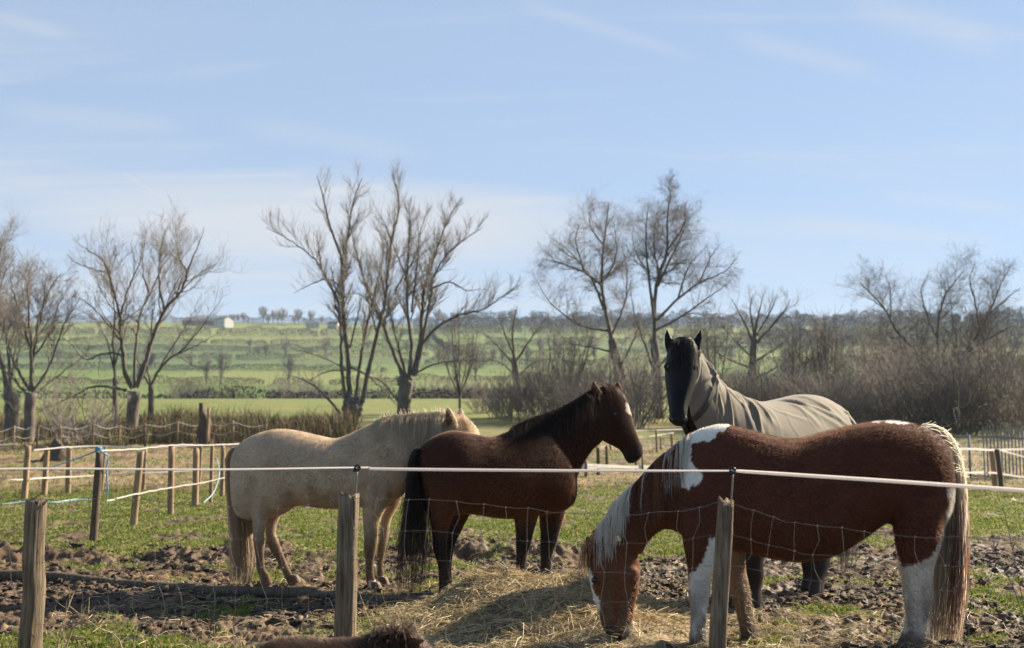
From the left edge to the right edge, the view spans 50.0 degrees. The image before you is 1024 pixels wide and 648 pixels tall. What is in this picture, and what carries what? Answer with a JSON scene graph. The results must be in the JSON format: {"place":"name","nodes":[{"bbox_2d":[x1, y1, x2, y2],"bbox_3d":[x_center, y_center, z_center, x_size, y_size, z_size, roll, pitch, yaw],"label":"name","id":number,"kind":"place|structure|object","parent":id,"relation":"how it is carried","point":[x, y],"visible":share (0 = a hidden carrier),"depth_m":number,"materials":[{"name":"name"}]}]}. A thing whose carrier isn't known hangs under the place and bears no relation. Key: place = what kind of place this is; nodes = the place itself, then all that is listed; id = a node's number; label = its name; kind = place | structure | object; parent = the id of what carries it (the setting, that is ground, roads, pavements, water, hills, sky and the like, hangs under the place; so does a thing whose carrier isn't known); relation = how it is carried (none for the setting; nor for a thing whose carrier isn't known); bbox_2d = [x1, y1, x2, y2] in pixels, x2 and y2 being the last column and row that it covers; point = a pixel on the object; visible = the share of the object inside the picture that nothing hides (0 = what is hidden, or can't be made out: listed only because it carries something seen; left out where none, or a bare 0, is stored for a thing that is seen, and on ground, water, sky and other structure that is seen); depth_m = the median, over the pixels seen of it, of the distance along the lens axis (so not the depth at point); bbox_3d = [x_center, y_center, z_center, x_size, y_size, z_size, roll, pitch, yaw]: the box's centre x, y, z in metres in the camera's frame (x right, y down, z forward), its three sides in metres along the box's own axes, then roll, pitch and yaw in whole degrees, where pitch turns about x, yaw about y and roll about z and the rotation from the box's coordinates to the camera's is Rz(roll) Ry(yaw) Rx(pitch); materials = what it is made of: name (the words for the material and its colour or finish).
{"place":"outdoors","nodes":[
{"label":"outdoors","id":0,"kind":"place"},
{"bbox_2d":[0,321,1023,647],"bbox_3d":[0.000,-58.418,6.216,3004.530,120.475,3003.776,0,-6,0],"label":"ground","id":1,"kind":"structure","parent":0,"point":[486,425],"depth_m":27.64,"materials":[{"name":"plant"}]},
{"bbox_2d":[0,201,49,434],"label":"bare tree","id":2,"kind":"object","parent":1,"relation":"on","point":[10,422],"visible":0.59,"depth_m":51.92,"materials":[{"name":"brown plant"}]},
{"bbox_2d":[0,244,103,441],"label":"bare tree","id":3,"kind":"object","parent":1,"relation":"on","point":[29,413],"visible":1,"depth_m":46.19,"materials":[{"name":"brown plant"}]},
{"bbox_2d":[39,438,75,461],"bbox_3d":[-15.611,4.404,37.750,1.240,0.945,1.000,0,-6,0],"label":"manure heap","id":4,"kind":"object","parent":1,"relation":"on","point":[58,454],"visible":0.55,"depth_m":37.44,"materials":[{"name":"brown soil"}]},
{"bbox_2d":[30,368,138,445],"bbox_3d":[-17.270,3.382,44.222,4.131,3.204,4.237,3,-6,-26],"label":"bramble bush","id":5,"kind":"object","parent":1,"relation":"on","point":[58,419],"visible":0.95,"depth_m":43.53,"materials":[{"name":"brown plant"}]},
{"bbox_2d":[57,586,124,647],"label":"dead weed","id":6,"kind":"object","parent":1,"relation":"on","point":[79,621],"visible":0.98,"depth_m":6.32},
{"bbox_2d":[70,230,160,433],"bbox_3d":[-19.048,0.306,52.789,5.080,10.234,4.310,0,-6,0],"label":"bare tree","id":7,"kind":"object","parent":1,"relation":"on","point":[114,379],"visible":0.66,"depth_m":52.34,"materials":[{"name":"brown plant"}]},
{"bbox_2d":[0,443,237,498],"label":"paddock fence","id":8,"kind":"object","parent":1,"relation":"on","point":[26,478],"visible":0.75,"depth_m":25.09,"materials":[{"name":"brown wood"}]},
{"bbox_2d":[0,189,253,429],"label":"bare tree","id":9,"kind":"object","parent":1,"relation":"on","point":[135,399],"visible":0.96,"depth_m":50.10,"materials":[{"name":"brown plant"}]},
{"bbox_2d":[0,420,266,449],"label":"wire fence","id":10,"kind":"object","parent":1,"relation":"on","point":[60,427],"visible":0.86,"depth_m":42.81,"materials":[{"name":"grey wood"}]},
{"bbox_2d":[23,313,294,323],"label":"hedge","id":11,"kind":"object","parent":1,"relation":"on","point":[236,319],"visible":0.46,"depth_m":1122.96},
{"bbox_2d":[89,443,239,541],"bbox_3d":[-5.823,2.835,19.711,0.454,1.402,11.253,0,-6,-5],"label":"paddock fence","id":12,"kind":"object","parent":1,"relation":"on","point":[95,510],"visible":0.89,"depth_m":16.77,"materials":[{"name":"brown wood"}]},
{"bbox_2d":[154,376,204,398],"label":"bare bush","id":13,"kind":"object","parent":1,"relation":"on","point":[174,394],"visible":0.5,"depth_m":198.71,"materials":[{"name":"brown plant"}]},
{"bbox_2d":[130,275,229,420],"bbox_3d":[-16.323,1.483,53.786,5.146,7.915,3.504,0,-6,0],"label":"bare tree","id":14,"kind":"object","parent":1,"relation":"on","point":[151,395],"visible":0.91,"depth_m":54.02,"materials":[{"name":"brown plant"}]},
{"bbox_2d":[0,397,378,447],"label":"scrub","id":15,"kind":"object","parent":1,"relation":"on","point":[336,427],"visible":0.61,"depth_m":45.49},
{"bbox_2d":[165,372,214,398],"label":"bare bush","id":16,"kind":"object","parent":1,"relation":"on","point":[191,388],"visible":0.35,"depth_m":202.00,"materials":[{"name":"brown plant"}]},
{"bbox_2d":[5,361,386,371],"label":"hedge","id":17,"kind":"object","parent":1,"relation":"on","point":[183,365],"visible":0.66,"depth_m":523.19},
{"bbox_2d":[181,318,214,324],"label":"barn","id":18,"kind":"structure","parent":1,"relation":"on","point":[211,322],"depth_m":1059.51,"materials":[{"name":"stone"}]},
{"bbox_2d":[0,375,397,384],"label":"hedge","id":19,"kind":"object","parent":1,"relation":"on","point":[172,378],"visible":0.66,"depth_m":434.00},
{"bbox_2d":[196,402,210,443],"bbox_3d":[-12.292,4.086,43.776,0.596,1.935,0.667,0,-6,0],"label":"tree stump","id":20,"kind":"object","parent":1,"relation":"on","point":[203,430],"visible":0.93,"depth_m":43.57,"materials":[{"name":"brown wood"}]},
{"bbox_2d":[1,335,431,344],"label":"hedge","id":21,"kind":"object","parent":1,"relation":"on","point":[158,340],"visible":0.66,"depth_m":815.86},
{"bbox_2d":[0,570,435,603],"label":"timber","id":22,"kind":"object","parent":1,"relation":"on","point":[277,592],"visible":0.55,"depth_m":9.48,"materials":[{"name":"brown wood"}]},
{"bbox_2d":[214,316,233,327],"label":"white building","id":23,"kind":"structure","parent":1,"relation":"on","point":[227,321],"depth_m":1040.75,"materials":[{"name":"stone"}]},
{"bbox_2d":[214,349,236,384],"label":"hillside tree","id":24,"kind":"object","parent":1,"relation":"on","point":[221,364],"visible":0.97,"depth_m":432.00,"materials":[{"name":"grey plant"}]},
{"bbox_2d":[0,342,540,351],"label":"hedge","id":25,"kind":"object","parent":1,"relation":"on","point":[241,347],"visible":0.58,"depth_m":726.00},
{"bbox_2d":[278,349,296,384],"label":"hillside tree","id":26,"kind":"object","parent":1,"relation":"on","point":[289,364],"visible":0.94,"depth_m":432.02,"materials":[{"name":"grey plant"}]},
{"bbox_2d":[2,348,578,358],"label":"hedge","id":27,"kind":"object","parent":1,"relation":"on","point":[219,354],"visible":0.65,"depth_m":643.66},
{"bbox_2d":[266,369,325,398],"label":"bare bush","id":28,"kind":"object","parent":1,"relation":"on","point":[288,389],"visible":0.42,"depth_m":201.81,"materials":[{"name":"brown plant"}]},
{"bbox_2d":[257,153,428,424],"bbox_3d":[-9.290,-2.115,62.224,9.582,16.038,6.314,0,-6,0],"label":"pollard tree","id":29,"kind":"object","parent":1,"relation":"on","point":[342,317],"visible":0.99,"depth_m":61.78,"materials":[{"name":"brown plant"}]},
{"bbox_2d":[257,613,431,647],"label":"pony","id":30,"kind":"object","parent":1,"relation":"on","point":[394,636],"visible":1,"depth_m":4.55,"materials":[{"name":"fur"}]},
{"bbox_2d":[224,406,479,591],"bbox_3d":[-1.430,1.615,10.092,2.423,1.730,0.676,0,-6,-3],"label":"horse","id":31,"kind":"object","parent":1,"relation":"on","point":[393,441],"visible":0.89,"depth_m":9.90},
{"bbox_2d":[0,385,788,398],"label":"hedge","id":32,"kind":"object","parent":1,"relation":"on","point":[159,396],"visible":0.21,"depth_m":177.56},
{"bbox_2d":[347,188,525,413],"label":"pollard tree","id":33,"kind":"object","parent":1,"relation":"on","point":[405,380],"visible":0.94,"depth_m":76.28,"materials":[{"name":"brown plant"}]},
{"bbox_2d":[428,307,490,410],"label":"bare tree","id":34,"kind":"object","parent":1,"relation":"on","point":[459,388],"visible":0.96,"depth_m":74.94,"materials":[{"name":"brown plant"}]},
{"bbox_2d":[456,383,500,413],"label":"bare bush","id":35,"kind":"object","parent":1,"relation":"on","point":[477,404],"visible":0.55,"depth_m":77.53,"materials":[{"name":"brown plant"}]},
{"bbox_2d":[467,373,530,418],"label":"bare bush","id":36,"kind":"object","parent":1,"relation":"on","point":[493,399],"visible":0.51,"depth_m":69.76,"materials":[{"name":"brown plant"}]},
{"bbox_2d":[0,323,1022,335],"bbox_3d":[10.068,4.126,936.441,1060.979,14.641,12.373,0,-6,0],"label":"hedge","id":37,"kind":"object","parent":1,"relation":"on","point":[332,329],"visible":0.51,"depth_m":935.72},
{"bbox_2d":[0,479,1023,647],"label":"grass","id":38,"kind":"structure","parent":1,"relation":"on","point":[976,519],"depth_m":14.71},
{"bbox_2d":[0,464,1023,647],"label":"stock fence","id":39,"kind":"object","parent":1,"relation":"on","point":[34,596],"visible":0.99,"depth_m":5.66,"materials":[{"name":"grey wood"}]},
{"bbox_2d":[0,537,1023,647],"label":"mud clods","id":40,"kind":"object","parent":1,"relation":"on","point":[280,620],"visible":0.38,"depth_m":9.39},
{"bbox_2d":[0,435,1023,497],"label":"rough grass","id":41,"kind":"structure","parent":1,"relation":"on","point":[218,489],"depth_m":30.42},
{"bbox_2d":[476,362,551,421],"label":"bare bush","id":42,"kind":"object","parent":1,"relation":"on","point":[509,408],"visible":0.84,"depth_m":65.38,"materials":[{"name":"brown plant"}]},
{"bbox_2d":[477,305,551,411],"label":"bare tree","id":43,"kind":"object","parent":1,"relation":"on","point":[514,364],"visible":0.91,"depth_m":81.95,"materials":[{"name":"brown plant"}]},
{"bbox_2d":[6,544,1023,647],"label":"scattered straw","id":44,"kind":"object","parent":1,"relation":"on","point":[195,614],"visible":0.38,"depth_m":8.83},
{"bbox_2d":[390,381,642,594],"bbox_3d":[0.090,1.468,10.021,2.660,1.960,0.615,3,-6,-28],"label":"horse","id":45,"kind":"object","parent":1,"relation":"on","point":[574,433],"visible":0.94,"depth_m":9.76},
{"bbox_2d":[298,315,737,325],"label":"hedge","id":46,"kind":"object","parent":1,"relation":"on","point":[317,320],"visible":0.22,"depth_m":1126.92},
{"bbox_2d":[413,315,645,329],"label":"hedge","id":47,"kind":"object","parent":1,"relation":"on","point":[495,323],"visible":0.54,"depth_m":997.49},
{"bbox_2d":[492,356,568,416],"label":"bare bush","id":48,"kind":"object","parent":1,"relation":"on","point":[501,378],"visible":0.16,"depth_m":71.67,"materials":[{"name":"brown plant"}]},
{"bbox_2d":[307,560,766,647],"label":"hay pile","id":49,"kind":"object","parent":1,"relation":"on","point":[445,604],"visible":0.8,"depth_m":7.76,"materials":[{"name":"plant"}]},
{"bbox_2d":[518,340,559,399],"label":"bare tree","id":50,"kind":"object","parent":1,"relation":"on","point":[542,357],"visible":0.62,"depth_m":68.69,"materials":[{"name":"brown plant"}]},
{"bbox_2d":[517,360,603,416],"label":"bare bush","id":51,"kind":"object","parent":1,"relation":"on","point":[542,401],"visible":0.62,"depth_m":62.60,"materials":[{"name":"brown plant"}]},
{"bbox_2d":[516,310,608,393],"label":"bush","id":52,"kind":"object","parent":1,"relation":"on","point":[570,365],"visible":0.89,"depth_m":66.54,"materials":[{"name":"brown plant"}]},
{"bbox_2d":[449,311,678,328],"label":"hedge","id":53,"kind":"object","parent":1,"relation":"on","point":[542,312],"visible":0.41,"depth_m":1060.70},
{"bbox_2d":[514,348,622,411],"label":"bare bush","id":54,"kind":"object","parent":1,"relation":"on","point":[563,376],"visible":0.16,"depth_m":69.71,"materials":[{"name":"brown plant"}]},
{"bbox_2d":[523,184,661,413],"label":"bare tree","id":55,"kind":"object","parent":1,"relation":"on","point":[612,343],"visible":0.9,"depth_m":74.31,"materials":[{"name":"brown plant"}]},
{"bbox_2d":[543,360,650,406],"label":"bare bush","id":56,"kind":"object","parent":1,"relation":"on","point":[573,391],"visible":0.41,"depth_m":60.03,"materials":[{"name":"brown plant"}]},
{"bbox_2d":[553,350,660,413],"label":"bare bush","id":57,"kind":"object","parent":1,"relation":"on","point":[603,370],"visible":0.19,"depth_m":65.45,"materials":[{"name":"brown plant"}]},
{"bbox_2d":[581,445,649,476],"bbox_3d":[2.542,4.103,32.430,2.843,1.000,6.253,-4,-7,33],"label":"paddock fence","id":58,"kind":"object","parent":1,"relation":"on","point":[597,465],"visible":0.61,"depth_m":31.76,"materials":[{"name":"grey wood"}]},
{"bbox_2d":[581,355,667,428],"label":"bare bush","id":59,"kind":"object","parent":1,"relation":"on","point":[637,411],"visible":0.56,"depth_m":57.58,"materials":[{"name":"brown plant"}]},
{"bbox_2d":[566,336,708,423],"bbox_3d":[7.278,3.360,64.140,6.158,5.139,8.194,5,-8,-42],"label":"bare bush","id":60,"kind":"object","parent":1,"relation":"on","point":[646,360],"visible":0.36,"depth_m":63.28,"materials":[{"name":"brown plant"}]},
{"bbox_2d":[601,429,683,451],"bbox_3d":[6.082,4.558,42.435,5.226,1.046,2.016,4,-7,-35],"label":"paddock fence","id":61,"kind":"object","parent":1,"relation":"on","point":[656,444],"visible":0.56,"depth_m":41.72,"materials":[{"name":"brown wood"}]},
{"bbox_2d":[395,372,900,380],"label":"hedge","id":62,"kind":"object","parent":1,"relation":"on","point":[474,377],"visible":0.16,"depth_m":468.62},
{"bbox_2d":[596,168,743,418],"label":"bare tree","id":63,"kind":"object","parent":1,"relation":"on","point":[659,278],"visible":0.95,"depth_m":70.54,"materials":[{"name":"brown plant"}]},
{"bbox_2d":[323,606,1022,647],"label":"straw","id":64,"kind":"object","parent":1,"relation":"on","point":[440,641],"visible":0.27,"depth_m":7.37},
{"bbox_2d":[398,353,972,364],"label":"hedge","id":65,"kind":"object","parent":1,"relation":"on","point":[525,361],"visible":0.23,"depth_m":574.20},
{"bbox_2d":[573,306,814,327],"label":"hedge","id":66,"kind":"object","parent":1,"relation":"on","point":[729,320],"visible":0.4,"depth_m":1092.56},
{"bbox_2d":[676,303,766,380],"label":"bare tree","id":67,"kind":"object","parent":1,"relation":"on","point":[715,352],"visible":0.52,"depth_m":74.13,"materials":[{"name":"brown plant"}]},
{"bbox_2d":[485,332,1022,344],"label":"hedge","id":68,"kind":"object","parent":1,"relation":"on","point":[533,340],"visible":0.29,"depth_m":810.19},
{"bbox_2d":[704,284,813,383],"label":"bare tree","id":69,"kind":"object","parent":1,"relation":"on","point":[755,340],"visible":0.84,"depth_m":78.13,"materials":[{"name":"brown plant"}]},
{"bbox_2d":[664,330,859,608],"bbox_3d":[2.070,1.244,9.187,3.140,2.210,0.710,6,-8,-44],"label":"horse","id":70,"kind":"object","parent":1,"relation":"on","point":[700,394],"visible":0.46,"depth_m":8.75},
{"bbox_2d":[715,355,812,400],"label":"bare bush","id":71,"kind":"object","parent":1,"relation":"on","point":[758,391],"visible":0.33,"depth_m":51.67,"materials":[{"name":"brown plant"}]},
{"bbox_2d":[575,420,970,647],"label":"horse","id":72,"kind":"object","parent":1,"relation":"on","point":[904,450],"visible":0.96,"depth_m":7.17},
{"bbox_2d":[727,347,819,399],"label":"bare bush","id":73,"kind":"object","parent":1,"relation":"on","point":[755,377],"visible":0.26,"depth_m":54.47,"materials":[{"name":"brown plant"}]},
{"bbox_2d":[734,348,835,396],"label":"bare bush","id":74,"kind":"object","parent":1,"relation":"on","point":[774,373],"visible":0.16,"depth_m":58.03,"materials":[{"name":"brown plant"}]},
{"bbox_2d":[752,314,829,382],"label":"bare tree","id":75,"kind":"object","parent":1,"relation":"on","point":[791,355],"visible":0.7,"depth_m":68.98,"materials":[{"name":"brown plant"}]},
{"bbox_2d":[722,353,866,400],"bbox_3d":[14.027,3.411,54.588,5.792,4.015,5.255,2,-6,-21],"label":"bare bush","id":76,"kind":"object","parent":1,"relation":"on","point":[784,383],"visible":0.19,"depth_m":54.48,"materials":[{"name":"brown plant"}]},
{"bbox_2d":[779,303,862,384],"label":"bare tree","id":77,"kind":"object","parent":1,"relation":"on","point":[827,342],"visible":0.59,"depth_m":69.81,"materials":[{"name":"brown plant"}]},
{"bbox_2d":[618,340,1023,355],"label":"hedge","id":78,"kind":"object","parent":1,"relation":"on","point":[738,346],"visible":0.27,"depth_m":646.41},
{"bbox_2d":[778,306,866,388],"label":"bare tree","id":79,"kind":"object","parent":1,"relation":"on","point":[826,353],"visible":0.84,"depth_m":69.35,"materials":[{"name":"brown plant"}]},
{"bbox_2d":[769,358,882,420],"bbox_3d":[14.574,3.397,51.047,4.814,3.678,5.306,-3,-6,28],"label":"bare bush","id":80,"kind":"object","parent":1,"relation":"on","point":[830,396],"visible":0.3,"depth_m":50.64,"materials":[{"name":"brown plant"}]},
{"bbox_2d":[649,333,1019,348],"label":"hedge","id":81,"kind":"object","parent":1,"relation":"on","point":[728,340],"visible":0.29,"depth_m":717.03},
{"bbox_2d":[776,352,895,423],"bbox_3d":[14.919,3.248,50.448,4.915,3.922,5.087,-4,-7,36],"label":"bare bush","id":82,"kind":"object","parent":1,"relation":"on","point":[838,401],"visible":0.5,"depth_m":49.85,"materials":[{"name":"brown plant"}]},
{"bbox_2d":[833,312,899,378],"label":"bare tree","id":83,"kind":"object","parent":1,"relation":"on","point":[864,341],"visible":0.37,"depth_m":80.38,"materials":[{"name":"brown plant"}]},
{"bbox_2d":[834,375,901,422],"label":"bare bush","id":84,"kind":"object","parent":1,"relation":"on","point":[875,409],"visible":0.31,"depth_m":51.34,"materials":[{"name":"brown plant"}]},
{"bbox_2d":[747,311,1021,324],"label":"hedge","id":85,"kind":"object","parent":1,"relation":"on","point":[859,317],"visible":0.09,"depth_m":1124.42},
{"bbox_2d":[758,327,1023,344],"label":"hedge","id":86,"kind":"object","parent":1,"relation":"on","point":[1022,334],"visible":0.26,"depth_m":797.12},
{"bbox_2d":[857,312,925,366],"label":"bare tree","id":87,"kind":"object","parent":1,"relation":"on","point":[884,342],"visible":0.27,"depth_m":76.83,"materials":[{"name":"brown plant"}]},
{"bbox_2d":[760,325,1023,339],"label":"hedge","id":88,"kind":"object","parent":1,"relation":"on","point":[777,328],"visible":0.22,"depth_m":880.76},
{"bbox_2d":[837,339,959,419],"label":"bare bush","id":89,"kind":"object","parent":1,"relation":"on","point":[871,365],"visible":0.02,"depth_m":69.32,"materials":[{"name":"brown plant"}]},
{"bbox_2d":[778,313,1023,333],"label":"hedge","id":90,"kind":"object","parent":1,"relation":"on","point":[858,322],"visible":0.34,"depth_m":978.84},
{"bbox_2d":[802,320,1001,431],"bbox_3d":[17.949,2.453,51.712,8.050,5.735,8.777,-1,-6,5],"label":"bare bush","id":91,"kind":"object","parent":1,"relation":"on","point":[899,418],"visible":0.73,"depth_m":50.33,"materials":[{"name":"brown plant"}]},
{"bbox_2d":[794,306,1023,328],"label":"hedge","id":92,"kind":"object","parent":1,"relation":"on","point":[870,320],"visible":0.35,"depth_m":1047.76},
{"bbox_2d":[841,331,1008,423],"bbox_3d":[20.007,2.722,54.233,6.769,5.401,7.006,0,-6,2],"label":"bare bush","id":93,"kind":"object","parent":1,"relation":"on","point":[888,359],"visible":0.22,"depth_m":53.77,"materials":[{"name":"brown plant"}]},
{"bbox_2d":[831,234,1023,367],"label":"bare tree","id":94,"kind":"object","parent":1,"relation":"on","point":[979,323],"visible":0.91,"depth_m":65.71,"materials":[{"name":"brown plant"}]},
{"bbox_2d":[840,318,1023,435],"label":"bare bush","id":95,"kind":"object","parent":1,"relation":"on","point":[930,414],"visible":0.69,"depth_m":49.95,"materials":[{"name":"brown plant"}]},
{"bbox_2d":[880,333,1023,435],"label":"bare bush","id":96,"kind":"object","parent":1,"relation":"on","point":[969,400],"visible":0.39,"depth_m":50.39,"materials":[{"name":"brown plant"}]},
{"bbox_2d":[887,337,1020,428],"bbox_3d":[23.469,2.920,57.433,7.982,5.216,7.321,-2,-6,22],"label":"bare bush","id":97,"kind":"object","parent":1,"relation":"on","point":[975,372],"visible":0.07,"depth_m":57.68,"materials":[{"name":"brown plant"}]},
{"bbox_2d":[928,298,1000,367],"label":"bare tree","id":98,"kind":"object","parent":1,"relation":"on","point":[942,340],"visible":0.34,"depth_m":70.23,"materials":[{"name":"plant"}]},
{"bbox_2d":[936,348,1023,428],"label":"bare bush","id":99,"kind":"object","parent":1,"relation":"on","point":[1004,392],"visible":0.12,"depth_m":56.76,"materials":[{"name":"brown plant"}]},
{"bbox_2d":[949,309,1019,415],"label":"bare tree","id":100,"kind":"object","parent":1,"relation":"on","point":[997,348],"visible":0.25,"depth_m":68.30,"materials":[{"name":"brown plant"}]},
{"bbox_2d":[946,329,1023,430],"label":"bare bush","id":101,"kind":"object","parent":1,"relation":"on","point":[1021,389],"visible":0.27,"depth_m":55.27,"materials":[{"name":"brown plant"}]},
{"bbox_2d":[952,339,1023,436],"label":"bare bush","id":102,"kind":"object","parent":1,"relation":"on","point":[1011,409],"visible":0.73,"depth_m":50.13,"materials":[{"name":"brown plant"}]},
{"bbox_2d":[952,424,1023,477],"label":"slatted hurdle","id":103,"kind":"object","parent":1,"relation":"on","point":[997,437],"visible":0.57,"depth_m":30.80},
{"bbox_2d":[959,448,1023,486],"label":"paddock fence","id":104,"kind":"object","parent":1,"relation":"on","point":[998,473],"visible":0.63,"depth_m":27.00,"materials":[{"name":"brown wood"}]},
{"bbox_2d":[991,500,1023,621],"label":"dead weed","id":105,"kind":"object","parent":1,"relation":"on","point":[1012,561],"visible":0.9,"depth_m":5.53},
{"bbox_2d":[0,0,1023,325],"label":"sky","id":106,"kind":"structure","parent":0,"point":[821,135],"materials":[{"name":"blue"}]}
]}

